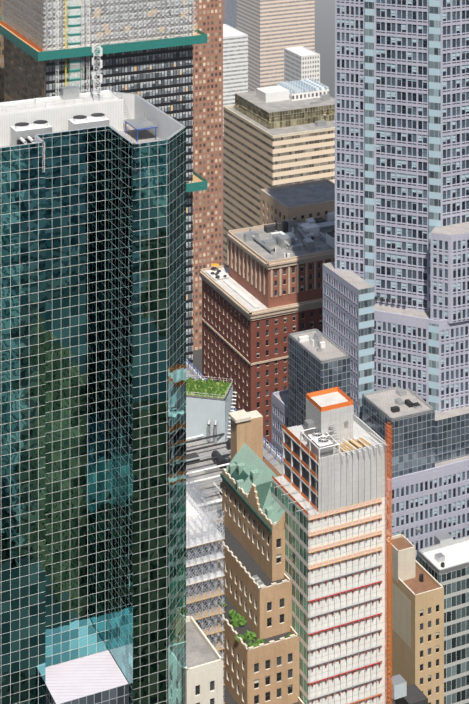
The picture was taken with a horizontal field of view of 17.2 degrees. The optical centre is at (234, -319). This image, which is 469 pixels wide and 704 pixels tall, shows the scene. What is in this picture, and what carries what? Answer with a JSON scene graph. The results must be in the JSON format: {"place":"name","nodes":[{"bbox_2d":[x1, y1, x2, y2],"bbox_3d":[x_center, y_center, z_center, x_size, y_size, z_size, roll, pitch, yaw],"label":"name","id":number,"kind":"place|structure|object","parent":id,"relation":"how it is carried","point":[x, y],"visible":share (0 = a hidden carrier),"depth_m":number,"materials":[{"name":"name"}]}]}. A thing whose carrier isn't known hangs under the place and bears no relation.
{"place":"outdoors","nodes":[
{"label":"outdoors","id":0,"kind":"place"},
{"bbox_2d":[0,0,3,101],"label":"dark tower","id":1,"kind":"structure","parent":0,"point":[1,65],"depth_m":745.74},
{"bbox_2d":[0,91,185,703],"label":"teal glass tower","id":2,"kind":"structure","parent":0,"point":[92,415],"depth_m":293.96,"materials":[{"name":"glass"}]},
{"bbox_2d":[0,45,157,146],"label":"rooftop equipment","id":3,"kind":"object","parent":2,"relation":"on","point":[26,121],"visible":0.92,"depth_m":312.69,"materials":[{"name":"white paint"}]},
{"bbox_2d":[193,0,222,350],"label":"brown tower","id":4,"kind":"structure","parent":0,"point":[208,147],"depth_m":966.00,"materials":[{"name":"brown brick"}]},
{"bbox_2d":[223,0,226,18],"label":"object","id":5,"kind":"object","parent":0,"point":[225,9],"depth_m":1908.05,"materials":[{"name":"grey"}]},
{"bbox_2d":[193,0,334,374],"bbox_3d":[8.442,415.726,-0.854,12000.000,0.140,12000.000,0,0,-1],"label":"ground","id":6,"kind":"structure","parent":0,"point":[325,29],"depth_m":1758.76,"materials":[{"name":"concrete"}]},
{"bbox_2d":[0,17,206,366],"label":"dark tower","id":7,"kind":"structure","parent":6,"relation":"on","point":[158,73],"depth_m":688.66,"materials":[{"name":"black glass"}]},
{"bbox_2d":[0,0,197,95],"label":"dark tower scaffold","id":8,"kind":"object","parent":7,"relation":"attached to","point":[73,25],"visible":0.27,"depth_m":675.84,"materials":[{"name":"grey metal"}]},
{"bbox_2d":[5,0,192,49],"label":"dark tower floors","id":9,"kind":"structure","parent":7,"relation":"on","point":[151,22],"depth_m":682.00,"materials":[{"name":"grey glass"}]},
{"bbox_2d":[185,615,222,703],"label":"building","id":10,"kind":"structure","parent":6,"relation":"on","point":[204,673],"depth_m":303.01,"materials":[{"name":"white concrete"}]},
{"bbox_2d":[186,467,224,703],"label":"building","id":11,"kind":"structure","parent":6,"relation":"on","point":[204,534],"depth_m":322.33,"materials":[{"name":"concrete"}]},
{"bbox_2d":[227,0,235,28],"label":"skyscraper","id":12,"kind":"structure","parent":6,"relation":"on","point":[231,13],"depth_m":1724.28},
{"bbox_2d":[186,363,282,519],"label":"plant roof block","id":13,"kind":"structure","parent":6,"relation":"on","point":[277,464],"depth_m":398.91,"materials":[{"name":"grey concrete"}]},
{"bbox_2d":[186,375,236,443],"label":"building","id":14,"kind":"structure","parent":13,"relation":"on","point":[209,405],"depth_m":412.25,"materials":[{"name":"metal"}]},
{"bbox_2d":[186,359,281,511],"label":"plant roof equipment","id":15,"kind":"object","parent":13,"relation":"on","point":[222,459],"visible":0.17,"depth_m":398.23,"materials":[{"name":"white paint"}]},
{"bbox_2d":[223,24,247,135],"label":"skyscraper","id":16,"kind":"structure","parent":6,"relation":"on","point":[235,60],"depth_m":1422.02,"materials":[{"name":"white concrete"}]},
{"bbox_2d":[210,409,303,703],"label":"brick building","id":17,"kind":"structure","parent":6,"relation":"on","point":[267,672],"depth_m":329.23,"materials":[{"name":"beige brick"}]},
{"bbox_2d":[219,575,291,646],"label":"terrace plants","id":18,"kind":"object","parent":17,"relation":"on","point":[237,620],"visible":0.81,"depth_m":325.53,"materials":[{"name":"green plant"}]},
{"bbox_2d":[198,179,334,444],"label":"red brick hotel","id":19,"kind":"structure","parent":6,"relation":"on","point":[244,345],"depth_m":519.80,"materials":[{"name":"brick"}]},
{"bbox_2d":[205,212,334,307],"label":"rooftop equipment","id":20,"kind":"object","parent":19,"relation":"on","point":[308,229],"visible":0.85,"depth_m":534.96,"materials":[{"name":"metal"}]},
{"bbox_2d":[224,78,334,264],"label":"office building","id":21,"kind":"structure","parent":6,"relation":"on","point":[280,134],"depth_m":754.45,"materials":[{"name":"paint"}]},
{"bbox_2d":[284,46,319,81],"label":"building","id":22,"kind":"structure","parent":6,"relation":"on","point":[301,62],"depth_m":1221.62,"materials":[{"name":"white concrete"}]},
{"bbox_2d":[387,684,427,703],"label":"dark roof block","id":23,"kind":"structure","parent":6,"relation":"on","point":[415,695],"depth_m":366.65,"materials":[{"name":"grey concrete"}]},
{"bbox_2d":[415,527,468,703],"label":"office building","id":24,"kind":"structure","parent":6,"relation":"on","point":[443,561],"depth_m":403.19,"materials":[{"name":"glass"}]},
{"bbox_2d":[236,0,314,91],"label":"skyscraper","id":25,"kind":"structure","parent":0,"point":[272,29],"depth_m":1529.11,"materials":[{"name":"beige concrete"}]},
{"bbox_2d":[272,413,406,703],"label":"construction tower","id":26,"kind":"structure","parent":0,"point":[334,506],"depth_m":324.70,"materials":[{"name":"white concrete"}]},
{"bbox_2d":[283,387,387,463],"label":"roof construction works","id":27,"kind":"structure","parent":26,"relation":"on","point":[328,423],"depth_m":329.82,"materials":[{"name":"white concrete"}]},
{"bbox_2d":[271,0,468,560],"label":"skyscraper","id":28,"kind":"structure","parent":0,"point":[390,343],"depth_m":452.61,"materials":[{"name":"grey concrete"}]},
{"bbox_2d":[387,533,443,703],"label":"apartment building","id":29,"kind":"structure","parent":0,"point":[417,625],"depth_m":377.74,"materials":[{"name":"brick"}]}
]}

